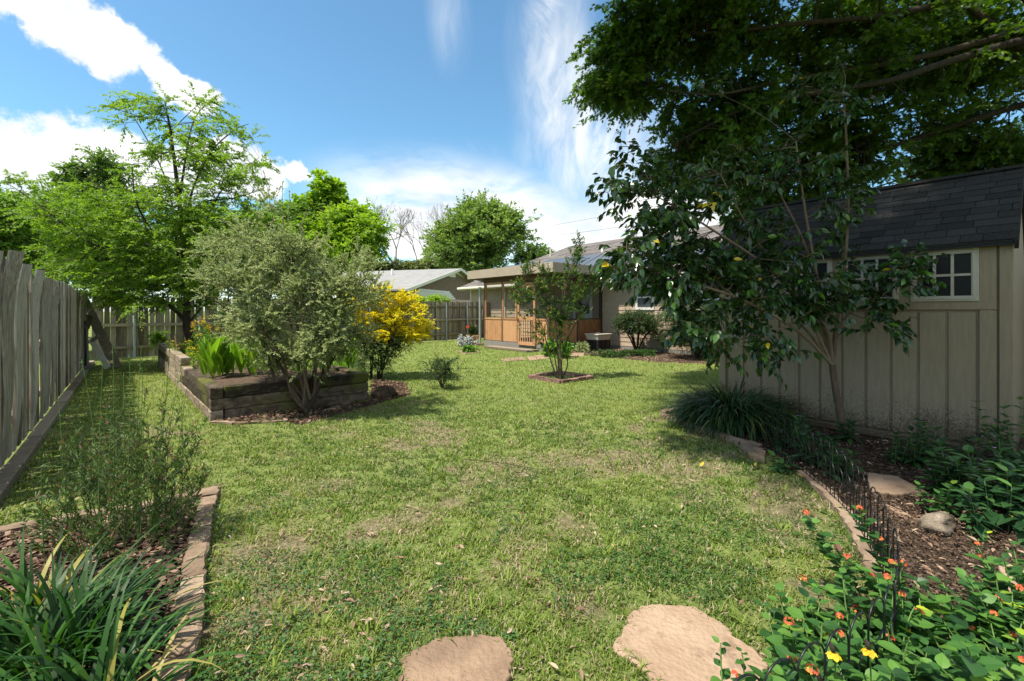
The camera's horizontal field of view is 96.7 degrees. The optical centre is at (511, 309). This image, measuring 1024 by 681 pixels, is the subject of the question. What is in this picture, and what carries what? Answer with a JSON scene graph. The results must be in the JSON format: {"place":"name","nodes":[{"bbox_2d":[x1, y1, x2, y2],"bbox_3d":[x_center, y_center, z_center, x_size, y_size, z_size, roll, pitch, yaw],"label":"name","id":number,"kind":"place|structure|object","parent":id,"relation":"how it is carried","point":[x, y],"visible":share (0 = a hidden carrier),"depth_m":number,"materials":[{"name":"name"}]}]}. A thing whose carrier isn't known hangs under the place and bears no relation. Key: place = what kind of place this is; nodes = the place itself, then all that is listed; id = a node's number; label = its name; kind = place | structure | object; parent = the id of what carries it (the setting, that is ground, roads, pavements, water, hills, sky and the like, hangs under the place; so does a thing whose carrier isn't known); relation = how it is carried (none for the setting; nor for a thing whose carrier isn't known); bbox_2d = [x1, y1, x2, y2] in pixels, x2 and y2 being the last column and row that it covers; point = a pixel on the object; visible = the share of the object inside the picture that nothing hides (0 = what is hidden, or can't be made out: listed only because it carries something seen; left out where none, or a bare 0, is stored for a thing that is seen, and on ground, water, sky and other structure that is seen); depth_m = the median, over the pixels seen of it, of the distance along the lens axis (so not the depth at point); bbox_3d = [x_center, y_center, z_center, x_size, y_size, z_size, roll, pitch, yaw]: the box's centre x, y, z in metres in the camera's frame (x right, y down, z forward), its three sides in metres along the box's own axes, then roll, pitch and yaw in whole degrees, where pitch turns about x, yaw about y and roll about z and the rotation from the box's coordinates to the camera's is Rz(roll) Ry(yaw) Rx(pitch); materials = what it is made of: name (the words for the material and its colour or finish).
{"place":"outdoors","nodes":[
{"label":"outdoors","id":0,"kind":"place"},
{"bbox_2d":[271,268,476,318],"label":"neighbour house","id":1,"kind":"structure","parent":0,"point":[446,282],"depth_m":37.57,"materials":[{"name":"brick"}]},
{"bbox_2d":[0,311,1023,680],"bbox_3d":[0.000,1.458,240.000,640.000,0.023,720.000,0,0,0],"label":"ground","id":2,"kind":"structure","parent":0,"point":[422,515],"depth_m":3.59,"materials":[{"name":"green plant"}]},
{"bbox_2d":[0,518,49,534],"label":"edging stone","id":3,"kind":"object","parent":2,"relation":"on","point":[13,526],"visible":0.41,"depth_m":2.96,"materials":[{"name":"stone"}]},
{"bbox_2d":[0,186,65,277],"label":"broadleaf tree","id":4,"kind":"object","parent":2,"relation":"on","point":[16,239],"visible":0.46,"depth_m":12.55,"materials":[{"name":"green plant"}]},
{"bbox_2d":[0,250,86,467],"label":"fence","id":5,"kind":"object","parent":2,"relation":"on","point":[26,299],"visible":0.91,"depth_m":5.20,"materials":[{"name":"grey wood"}]},
{"bbox_2d":[0,360,94,505],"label":"fence kerb","id":6,"kind":"structure","parent":2,"relation":"on","point":[11,470],"depth_m":4.85,"materials":[{"name":"grey wood"}]},
{"bbox_2d":[7,188,140,355],"bbox_3d":[-15.080,-1.260,14.981,5.431,5.430,4.636,0,0,0],"label":"broadleaf tree","id":7,"kind":"object","parent":2,"relation":"on","point":[87,246],"visible":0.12,"depth_m":14.35,"materials":[{"name":"green plant"}]},
{"bbox_2d":[26,143,150,309],"bbox_3d":[-21.999,-3.627,24.235,4.879,10.174,4.131,0,0,0],"label":"dark tree","id":8,"kind":"object","parent":2,"relation":"on","point":[78,169],"visible":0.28,"depth_m":23.52,"materials":[{"name":"green plant"}]},
{"bbox_2d":[0,512,188,672],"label":"strap leaf clump","id":9,"kind":"object","parent":2,"relation":"on","point":[15,581],"visible":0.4,"depth_m":2.21,"materials":[{"name":"plant"}]},
{"bbox_2d":[0,535,200,680],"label":"strap leaf clump","id":10,"kind":"object","parent":2,"relation":"on","point":[49,627],"visible":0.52,"depth_m":1.92,"materials":[{"name":"plant"}]},
{"bbox_2d":[0,496,201,680],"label":"bark mulch","id":11,"kind":"object","parent":2,"relation":"on","point":[12,543],"visible":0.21,"depth_m":2.63,"materials":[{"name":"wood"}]},
{"bbox_2d":[0,387,221,568],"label":"twiggy shrub","id":12,"kind":"object","parent":11,"relation":"on","point":[158,462],"visible":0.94,"depth_m":2.76,"materials":[{"name":"green plant"}]},
{"bbox_2d":[39,326,187,576],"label":"tall seed stalks","id":13,"kind":"object","parent":11,"relation":"on","point":[98,470],"visible":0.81,"depth_m":2.90,"materials":[{"name":"plant"}]},
{"bbox_2d":[87,297,121,367],"bbox_3d":[-10.512,0.555,11.600,1.648,1.843,0.168,0,0,23],"label":"leaning board","id":14,"kind":"object","parent":2,"relation":"on","point":[103,338],"visible":0.7,"depth_m":11.53,"materials":[{"name":"grey wood"}]},
{"bbox_2d":[0,532,249,680],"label":"strap leaf clump","id":15,"kind":"object","parent":2,"relation":"on","point":[66,613],"visible":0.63,"depth_m":1.93,"materials":[{"name":"green plant"}]},
{"bbox_2d":[65,212,194,309],"bbox_3d":[-13.866,-0.918,16.068,4.240,4.754,3.783,0,0,-44],"label":"broadleaf tree","id":16,"kind":"object","parent":2,"relation":"on","point":[130,270],"visible":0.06,"depth_m":15.47,"materials":[{"name":"green plant"}]},
{"bbox_2d":[0,567,268,680],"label":"strap leaf clump","id":17,"kind":"object","parent":2,"relation":"on","point":[111,663],"visible":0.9,"depth_m":1.70,"materials":[{"name":"green plant"}]},
{"bbox_2d":[143,329,170,348],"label":"shrub","id":18,"kind":"object","parent":2,"relation":"on","point":[156,338],"visible":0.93,"depth_m":12.78,"materials":[{"name":"green plant"}]},
{"bbox_2d":[157,651,195,680],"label":"kerb stone","id":19,"kind":"object","parent":2,"relation":"on","point":[184,675],"visible":0.55,"depth_m":1.77,"materials":[{"name":"stone"}]},
{"bbox_2d":[166,621,203,661],"bbox_3d":[-1.399,1.441,1.945,0.118,0.098,0.202,0,0,-28],"label":"kerb stone","id":20,"kind":"object","parent":2,"relation":"on","point":[184,632],"visible":0.61,"depth_m":1.93,"materials":[{"name":"stone"}]},
{"bbox_2d":[173,594,204,630],"bbox_3d":[-1.505,1.440,2.122,0.125,0.100,0.204,0,0,-34],"label":"kerb stone","id":21,"kind":"object","parent":2,"relation":"on","point":[191,614],"visible":0.44,"depth_m":2.13,"materials":[{"name":"stone"}]},
{"bbox_2d":[174,574,205,605],"bbox_3d":[-1.619,1.439,2.296,0.127,0.102,0.199,0,0,-32],"label":"kerb stone","id":22,"kind":"object","parent":2,"relation":"on","point":[194,584],"visible":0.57,"depth_m":2.28,"materials":[{"name":"stone"}]},
{"bbox_2d":[179,558,206,585],"bbox_3d":[-1.723,1.441,2.463,0.121,0.098,0.202,0,0,-32],"label":"kerb stone","id":23,"kind":"object","parent":2,"relation":"on","point":[196,566],"visible":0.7,"depth_m":2.46,"materials":[{"name":"stone"}]},
{"bbox_2d":[183,542,209,562],"bbox_3d":[-1.831,1.441,2.641,0.124,0.099,0.207,0,0,-30],"label":"kerb stone","id":24,"kind":"object","parent":2,"relation":"on","point":[193,551],"visible":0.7,"depth_m":2.63,"materials":[{"name":"stone"}]},
{"bbox_2d":[187,528,210,547],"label":"kerb stone","id":25,"kind":"object","parent":2,"relation":"on","point":[193,537],"visible":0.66,"depth_m":2.80,"materials":[{"name":"stone"}]},
{"bbox_2d":[193,495,226,671],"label":"rim grass","id":26,"kind":"structure","parent":2,"relation":"on","point":[215,520],"depth_m":2.71,"materials":[{"name":"plant"}]},
{"bbox_2d":[137,189,291,319],"bbox_3d":[-13.783,-1.939,20.928,7.436,6.789,5.149,0,0,0],"label":"dark tree","id":27,"kind":"object","parent":2,"relation":"on","point":[206,234],"visible":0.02,"depth_m":19.95,"materials":[{"name":"green plant"}]},
{"bbox_2d":[205,200,310,298],"bbox_3d":[-10.392,-1.504,18.916,4.360,5.919,3.127,0,0,0],"label":"feathery tree","id":28,"kind":"object","parent":2,"relation":"on","point":[268,219],"visible":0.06,"depth_m":18.55,"materials":[{"name":"green plant"}]},
{"bbox_2d":[158,343,367,421],"bbox_3d":[-5.766,1.168,9.594,2.166,0.610,7.964,0,0,-42],"label":"raised bed","id":29,"kind":"object","parent":2,"relation":"on","point":[245,392],"visible":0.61,"depth_m":6.88,"materials":[{"name":"wood"}]},
{"bbox_2d":[0,80,281,349],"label":"elm tree","id":30,"kind":"object","parent":29,"relation":"on","point":[180,219],"visible":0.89,"depth_m":10.56,"materials":[{"name":"green plant"}]},
{"bbox_2d":[191,314,228,350],"bbox_3d":[-6.230,0.590,9.568,0.897,1.014,0.774,0,0,-40],"label":"goldenrod","id":31,"kind":"object","parent":29,"relation":"on","point":[204,331],"visible":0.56,"depth_m":9.44,"materials":[{"name":"yellow plant"}]},
{"bbox_2d":[193,337,231,377],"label":"canna plant","id":32,"kind":"object","parent":29,"relation":"on","point":[210,357],"visible":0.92,"depth_m":7.21,"materials":[{"name":"green plant"}]},
{"bbox_2d":[204,328,260,376],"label":"canna plant","id":33,"kind":"object","parent":29,"relation":"on","point":[239,359],"visible":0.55,"depth_m":7.49,"materials":[{"name":"green plant"}]},
{"bbox_2d":[175,170,397,411],"bbox_3d":[-3.379,-0.316,6.536,3.553,3.571,1.978,0,0,0],"label":"sage bush","id":34,"kind":"object","parent":2,"relation":"on","point":[320,334],"visible":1,"depth_m":6.17,"materials":[{"name":"green plant"}]},
{"bbox_2d":[92,297,489,358],"bbox_3d":[-6.574,0.522,18.065,14.862,1.855,0.160,0,0,-42],"label":"back fence","id":35,"kind":"object","parent":2,"relation":"on","point":[129,339],"visible":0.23,"depth_m":14.53,"materials":[{"name":"brown wood"}]},
{"bbox_2d":[251,190,335,273],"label":"dark tree","id":36,"kind":"object","parent":2,"relation":"on","point":[293,217],"visible":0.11,"depth_m":52.13,"materials":[{"name":"green plant"}]},
{"bbox_2d":[216,378,410,423],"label":"bark mulch","id":37,"kind":"object","parent":2,"relation":"on","point":[399,384],"visible":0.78,"depth_m":6.42,"materials":[{"name":"wood"}]},
{"bbox_2d":[275,167,361,293],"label":"round tree","id":38,"kind":"object","parent":2,"relation":"on","point":[327,190],"visible":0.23,"depth_m":54.36,"materials":[{"name":"green plant"}]},
{"bbox_2d":[292,197,401,273],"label":"broadleaf tree","id":39,"kind":"object","parent":2,"relation":"on","point":[365,223],"visible":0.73,"depth_m":50.26,"materials":[{"name":"green plant"}]},
{"bbox_2d":[313,200,451,270],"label":"bare tree","id":40,"kind":"object","parent":2,"relation":"on","point":[403,219],"visible":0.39,"depth_m":57.88,"materials":[{"name":"grey plant"}]},
{"bbox_2d":[371,385,397,398],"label":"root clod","id":41,"kind":"object","parent":2,"relation":"on","point":[386,391],"visible":0.69,"depth_m":7.53,"materials":[{"name":"soil"}]},
{"bbox_2d":[336,278,439,378],"bbox_3d":[-2.727,0.482,9.635,2.431,2.421,1.376,0,0,0],"label":"golden shrub","id":42,"kind":"object","parent":2,"relation":"on","point":[403,327],"visible":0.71,"depth_m":9.45,"materials":[{"name":"yellow plant"}]},
{"bbox_2d":[372,256,429,270],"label":"juniper","id":43,"kind":"object","parent":2,"relation":"on","point":[405,265],"visible":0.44,"depth_m":56.90,"materials":[{"name":"green plant"}]},
{"bbox_2d":[401,293,451,314],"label":"fence vine","id":44,"kind":"object","parent":2,"relation":"on","point":[436,298],"visible":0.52,"depth_m":24.40,"materials":[{"name":"green plant"}]},
{"bbox_2d":[0,391,874,680],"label":"clover","id":45,"kind":"object","parent":2,"relation":"on","point":[400,637],"visible":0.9,"depth_m":2.44,"materials":[{"name":"green plant"}]},
{"bbox_2d":[4,393,872,680],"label":"dry thatch","id":46,"kind":"object","parent":2,"relation":"on","point":[462,561],"visible":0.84,"depth_m":2.67,"materials":[{"name":"beige plant"}]},
{"bbox_2d":[415,353,468,387],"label":"bush","id":47,"kind":"object","parent":2,"relation":"on","point":[444,367],"visible":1,"depth_m":8.36,"materials":[{"name":"green plant"}]},
{"bbox_2d":[49,367,860,680],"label":"leaf litter","id":48,"kind":"object","parent":2,"relation":"on","point":[431,587],"visible":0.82,"depth_m":2.32,"materials":[{"name":"plant"}]},
{"bbox_2d":[389,626,521,680],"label":"rim grass","id":49,"kind":"structure","parent":2,"relation":"on","point":[489,633],"depth_m":1.95,"materials":[{"name":"plant"}]},
{"bbox_2d":[400,634,513,680],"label":"stepping stone","id":50,"kind":"object","parent":2,"relation":"on","point":[480,657],"visible":0.98,"depth_m":1.86,"materials":[{"name":"stone"}]},
{"bbox_2d":[418,188,542,271],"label":"spreading tree","id":51,"kind":"object","parent":2,"relation":"on","point":[465,238],"visible":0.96,"depth_m":47.79,"materials":[{"name":"green plant"}]},
{"bbox_2d":[171,405,848,680],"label":"coarse grass","id":52,"kind":"structure","parent":2,"relation":"on","point":[210,659],"depth_m":2.43,"materials":[{"name":"plant"}]},
{"bbox_2d":[467,262,601,350],"bbox_3d":[1.037,-0.055,17.860,3.350,3.050,4.930,0,0,-40],"label":"screened porch","id":53,"kind":"object","parent":2,"relation":"on","point":[502,331],"visible":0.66,"depth_m":16.92,"materials":[{"name":"brown wood"}]},
{"bbox_2d":[517,284,535,345],"bbox_3d":[0.514,0.190,16.513,0.067,2.200,0.960,0,0,-40],"label":"screen door","id":54,"kind":"structure","parent":53,"relation":"in","point":[519,318],"depth_m":16.48,"materials":[{"name":"brown wood"}]},
{"bbox_2d":[506,230,609,378],"bbox_3d":[0.969,-0.086,9.575,2.187,3.084,1.038,0,0,0],"label":"crape myrtle","id":55,"kind":"object","parent":2,"relation":"on","point":[575,259],"visible":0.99,"depth_m":9.56,"materials":[{"name":"green plant"}]},
{"bbox_2d":[541,337,575,357],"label":"lime plant","id":56,"kind":"object","parent":2,"relation":"on","point":[550,349],"visible":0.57,"depth_m":13.87,"materials":[{"name":"green plant"}]},
{"bbox_2d":[457,224,725,355],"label":"house","id":57,"kind":"structure","parent":2,"relation":"on","point":[613,302],"depth_m":18.68,"materials":[{"name":"beige"}]},
{"bbox_2d":[573,286,592,317],"bbox_3d":[2.845,0.130,18.311,0.035,2.160,1.000,0,0,-40],"label":"back door","id":58,"kind":"structure","parent":57,"relation":"in","point":[589,314],"depth_m":18.14,"materials":[{"name":"grey glass"}]},
{"bbox_2d":[635,285,653,309],"bbox_3d":[4.694,-0.445,16.112,0.034,0.890,0.750,0,0,-40],"label":"window","id":59,"kind":"structure","parent":57,"relation":"in","point":[640,303],"depth_m":16.13,"materials":[{"name":"white glass"}]},
{"bbox_2d":[585,332,611,350],"bbox_3d":[3.100,1.130,16.374,0.770,0.640,0.650,0,0,-40],"label":"storage tub","id":60,"kind":"object","parent":2,"relation":"on","point":[596,341],"visible":0.91,"depth_m":16.18,"materials":[{"name":"black plastic"}]},
{"bbox_2d":[610,306,664,349],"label":"holly bush","id":61,"kind":"object","parent":2,"relation":"on","point":[638,323],"visible":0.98,"depth_m":15.00,"materials":[{"name":"green plant"}]},
{"bbox_2d":[571,348,715,363],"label":"leaf litter","id":62,"kind":"object","parent":2,"relation":"on","point":[666,358],"visible":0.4,"depth_m":13.87,"materials":[{"name":"plant"}]},
{"bbox_2d":[603,596,762,680],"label":"rim grass","id":63,"kind":"structure","parent":2,"relation":"on","point":[666,603],"depth_m":2.13,"materials":[{"name":"plant"}]},
{"bbox_2d":[647,299,719,358],"bbox_3d":[5.581,0.506,13.606,2.853,1.977,2.841,0,0,0],"label":"holly bush","id":64,"kind":"object","parent":2,"relation":"on","point":[671,320],"visible":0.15,"depth_m":13.49,"materials":[{"name":"green plant"}]},
{"bbox_2d":[612,604,768,680],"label":"stepping stone","id":65,"kind":"object","parent":2,"relation":"on","point":[676,642],"visible":0.92,"depth_m":1.94,"materials":[{"name":"stone"}]},
{"bbox_2d":[656,375,820,442],"bbox_3d":[2.738,1.268,5.694,1.990,0.831,2.015,0,0,0],"label":"liriope clump","id":66,"kind":"object","parent":2,"relation":"on","point":[720,410],"visible":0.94,"depth_m":5.38,"materials":[{"name":"green plant"}]},
{"bbox_2d":[710,636,783,680],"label":"lantana bush","id":67,"kind":"object","parent":2,"relation":"on","point":[725,673],"visible":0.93,"depth_m":1.54,"materials":[{"name":"green plant"}]},
{"bbox_2d":[739,444,765,463],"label":"broken stone","id":68,"kind":"object","parent":2,"relation":"on","point":[756,453],"visible":0.89,"depth_m":4.50,"materials":[{"name":"stone"}]},
{"bbox_2d":[584,44,954,439],"bbox_3d":[2.728,-0.733,4.734,4.044,4.384,1.586,0,0,-10],"label":"privet tree","id":69,"kind":"object","parent":2,"relation":"on","point":[693,281],"visible":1,"depth_m":4.58,"materials":[{"name":"green plant"}]},
{"bbox_2d":[733,394,828,443],"bbox_3d":[2.957,1.210,5.287,1.285,0.508,1.244,0,0,-22],"label":"liriope clump","id":70,"kind":"object","parent":2,"relation":"on","point":[759,434],"visible":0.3,"depth_m":5.17,"materials":[{"name":"green plant"}]},
{"bbox_2d":[764,449,800,474],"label":"ruellia plant","id":71,"kind":"object","parent":2,"relation":"on","point":[783,465],"visible":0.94,"depth_m":4.10,"materials":[{"name":"green plant"}]},
{"bbox_2d":[560,0,1023,226],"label":"oak tree","id":72,"kind":"object","parent":2,"relation":"on","point":[962,60],"visible":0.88,"depth_m":7.90,"materials":[{"name":"green plant"}]},
{"bbox_2d":[770,415,814,450],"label":"ruellia plant","id":73,"kind":"object","parent":2,"relation":"on","point":[807,426],"visible":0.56,"depth_m":4.69,"materials":[{"name":"green plant"}]},
{"bbox_2d":[752,582,859,680],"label":"lantana bush","id":74,"kind":"object","parent":2,"relation":"on","point":[789,639],"visible":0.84,"depth_m":1.60,"materials":[{"name":"green plant"}]},
{"bbox_2d":[787,421,842,468],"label":"ruellia plant","id":75,"kind":"object","parent":2,"relation":"on","point":[802,433],"visible":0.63,"depth_m":4.27,"materials":[{"name":"green plant"}]},
{"bbox_2d":[734,408,899,680],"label":"wire hoop edging","id":76,"kind":"object","parent":2,"relation":"on","point":[895,581],"visible":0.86,"depth_m":2.29,"materials":[{"name":"metal"}]},
{"bbox_2d":[797,509,868,600],"bbox_3d":[1.538,1.231,2.218,0.428,0.444,0.302,0,0,0],"label":"lantana bush","id":77,"kind":"object","parent":2,"relation":"on","point":[827,548],"visible":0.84,"depth_m":2.26,"materials":[{"name":"green plant"}]},
{"bbox_2d":[823,493,849,512],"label":"kerb stone","id":78,"kind":"object","parent":2,"relation":"on","point":[834,502],"visible":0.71,"depth_m":3.36,"materials":[{"name":"stone"}]},
{"bbox_2d":[811,436,865,484],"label":"ruellia plant","id":79,"kind":"object","parent":2,"relation":"on","point":[841,461],"visible":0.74,"depth_m":3.91,"materials":[{"name":"green plant"}]},
{"bbox_2d":[832,418,862,443],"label":"ruellia plant","id":80,"kind":"object","parent":2,"relation":"on","point":[848,435],"visible":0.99,"depth_m":4.96,"materials":[{"name":"green plant"}]},
{"bbox_2d":[673,412,1023,647],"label":"bark mulch","id":81,"kind":"object","parent":2,"relation":"on","point":[874,446],"visible":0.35,"depth_m":3.21,"materials":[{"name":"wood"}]},
{"bbox_2d":[846,522,872,542],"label":"kerb stone","id":82,"kind":"object","parent":2,"relation":"on","point":[853,531],"visible":0.43,"depth_m":2.87,"materials":[{"name":"stone"}]},
{"bbox_2d":[705,163,1023,456],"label":"garden shed","id":83,"kind":"structure","parent":2,"relation":"on","point":[967,328],"depth_m":5.00,"materials":[{"name":"beige wood"}]},
{"bbox_2d":[785,258,832,302],"bbox_3d":[3.706,-0.360,5.700,0.026,0.540,0.520,0,0,-40],"label":"window","id":84,"kind":"structure","parent":83,"relation":"in","point":[825,266],"depth_m":5.58,"materials":[{"name":"white"}]},
{"bbox_2d":[842,254,898,301],"bbox_3d":[4.105,-0.360,5.225,0.026,0.540,0.520,0,0,-40],"label":"window","id":85,"kind":"structure","parent":83,"relation":"in","point":[882,258],"depth_m":5.19,"materials":[{"name":"white"}]},
{"bbox_2d":[910,247,978,301],"bbox_3d":[4.501,-0.360,4.753,0.026,0.540,0.520,0,0,-40],"label":"window","id":86,"kind":"structure","parent":83,"relation":"in","point":[960,273],"depth_m":4.69,"materials":[{"name":"white"}]},
{"bbox_2d":[854,540,878,565],"bbox_3d":[2.078,1.446,2.653,0.102,0.088,0.262,0,0,28],"label":"kerb stone","id":87,"kind":"object","parent":2,"relation":"on","point":[863,553],"visible":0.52,"depth_m":2.65,"materials":[{"name":"stone"}]},
{"bbox_2d":[842,505,894,598],"bbox_3d":[1.758,1.220,2.213,0.220,0.466,0.483,0,0,40],"label":"lantana bush","id":88,"kind":"object","parent":2,"relation":"on","point":[870,583],"visible":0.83,"depth_m":2.30,"materials":[{"name":"green plant"}]},
{"bbox_2d":[821,558,947,680],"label":"lantana bush","id":89,"kind":"object","parent":2,"relation":"on","point":[848,607],"visible":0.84,"depth_m":1.75,"materials":[{"name":"green plant"}]},
{"bbox_2d":[866,473,925,498],"bbox_3d":[3.120,1.450,3.704,0.361,0.060,0.509,0,0,32],"label":"stepping stone","id":90,"kind":"object","parent":2,"relation":"on","point":[889,484],"visible":0.79,"depth_m":3.66,"materials":[{"name":"stone"}]},
{"bbox_2d":[885,433,913,464],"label":"ruellia plant","id":91,"kind":"object","parent":2,"relation":"on","point":[892,455],"visible":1,"depth_m":4.30,"materials":[{"name":"green plant"}]},
{"bbox_2d":[888,421,947,468],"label":"ruellia plant","id":92,"kind":"object","parent":2,"relation":"on","point":[915,461],"visible":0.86,"depth_m":4.25,"materials":[{"name":"green plant"}]},
{"bbox_2d":[917,511,956,536],"bbox_3d":[2.802,1.417,2.994,0.235,0.182,0.170,0,0,0],"label":"pitted rock","id":93,"kind":"object","parent":2,"relation":"on","point":[943,522],"visible":0.88,"depth_m":2.96,"materials":[{"name":"stone"}]},
{"bbox_2d":[914,480,961,514],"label":"ruellia plant","id":94,"kind":"object","parent":2,"relation":"on","point":[943,506],"visible":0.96,"depth_m":3.20,"materials":[{"name":"green plant"}]},
{"bbox_2d":[875,573,1023,680],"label":"lantana bush","id":95,"kind":"object","parent":2,"relation":"on","point":[964,654],"visible":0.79,"depth_m":1.72,"materials":[{"name":"green plant"}]},
{"bbox_2d":[912,417,992,468],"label":"ruellia plant","id":96,"kind":"object","parent":2,"relation":"on","point":[975,439],"visible":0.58,"depth_m":4.21,"materials":[{"name":"green plant"}]},
{"bbox_2d":[916,438,1023,512],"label":"ruellia plant","id":97,"kind":"object","parent":2,"relation":"on","point":[948,473],"visible":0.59,"depth_m":3.46,"materials":[{"name":"green plant"}]},
{"bbox_2d":[949,431,1023,519],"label":"ruellia plant","id":98,"kind":"object","parent":2,"relation":"on","point":[968,449],"visible":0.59,"depth_m":3.38,"materials":[{"name":"green plant"}]},
{"bbox_2d":[950,474,1023,543],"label":"ruellia plant","id":99,"kind":"object","parent":2,"relation":"on","point":[982,520],"visible":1,"depth_m":2.97,"materials":[{"name":"green plant"}]},
{"bbox_2d":[956,541,1023,648],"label":"lantana bush","id":100,"kind":"object","parent":2,"relation":"on","point":[990,574],"visible":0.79,"depth_m":1.95,"materials":[{"name":"green plant"}]},
{"bbox_2d":[972,396,1023,469],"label":"ruellia plant","id":101,"kind":"object","parent":2,"relation":"on","point":[1002,440],"visible":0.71,"depth_m":4.13,"materials":[{"name":"green plant"}]},
{"bbox_2d":[0,0,1023,311],"label":"sky","id":102,"kind":"structure","parent":0,"point":[414,105],"materials":[{"name":"blue"}]},
{"bbox_2d":[506,240,555,264],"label":"tree","id":103,"kind":"object","parent":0,"point":[537,251],"visible":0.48,"depth_m":53.03,"materials":[{"name":"green plant"}]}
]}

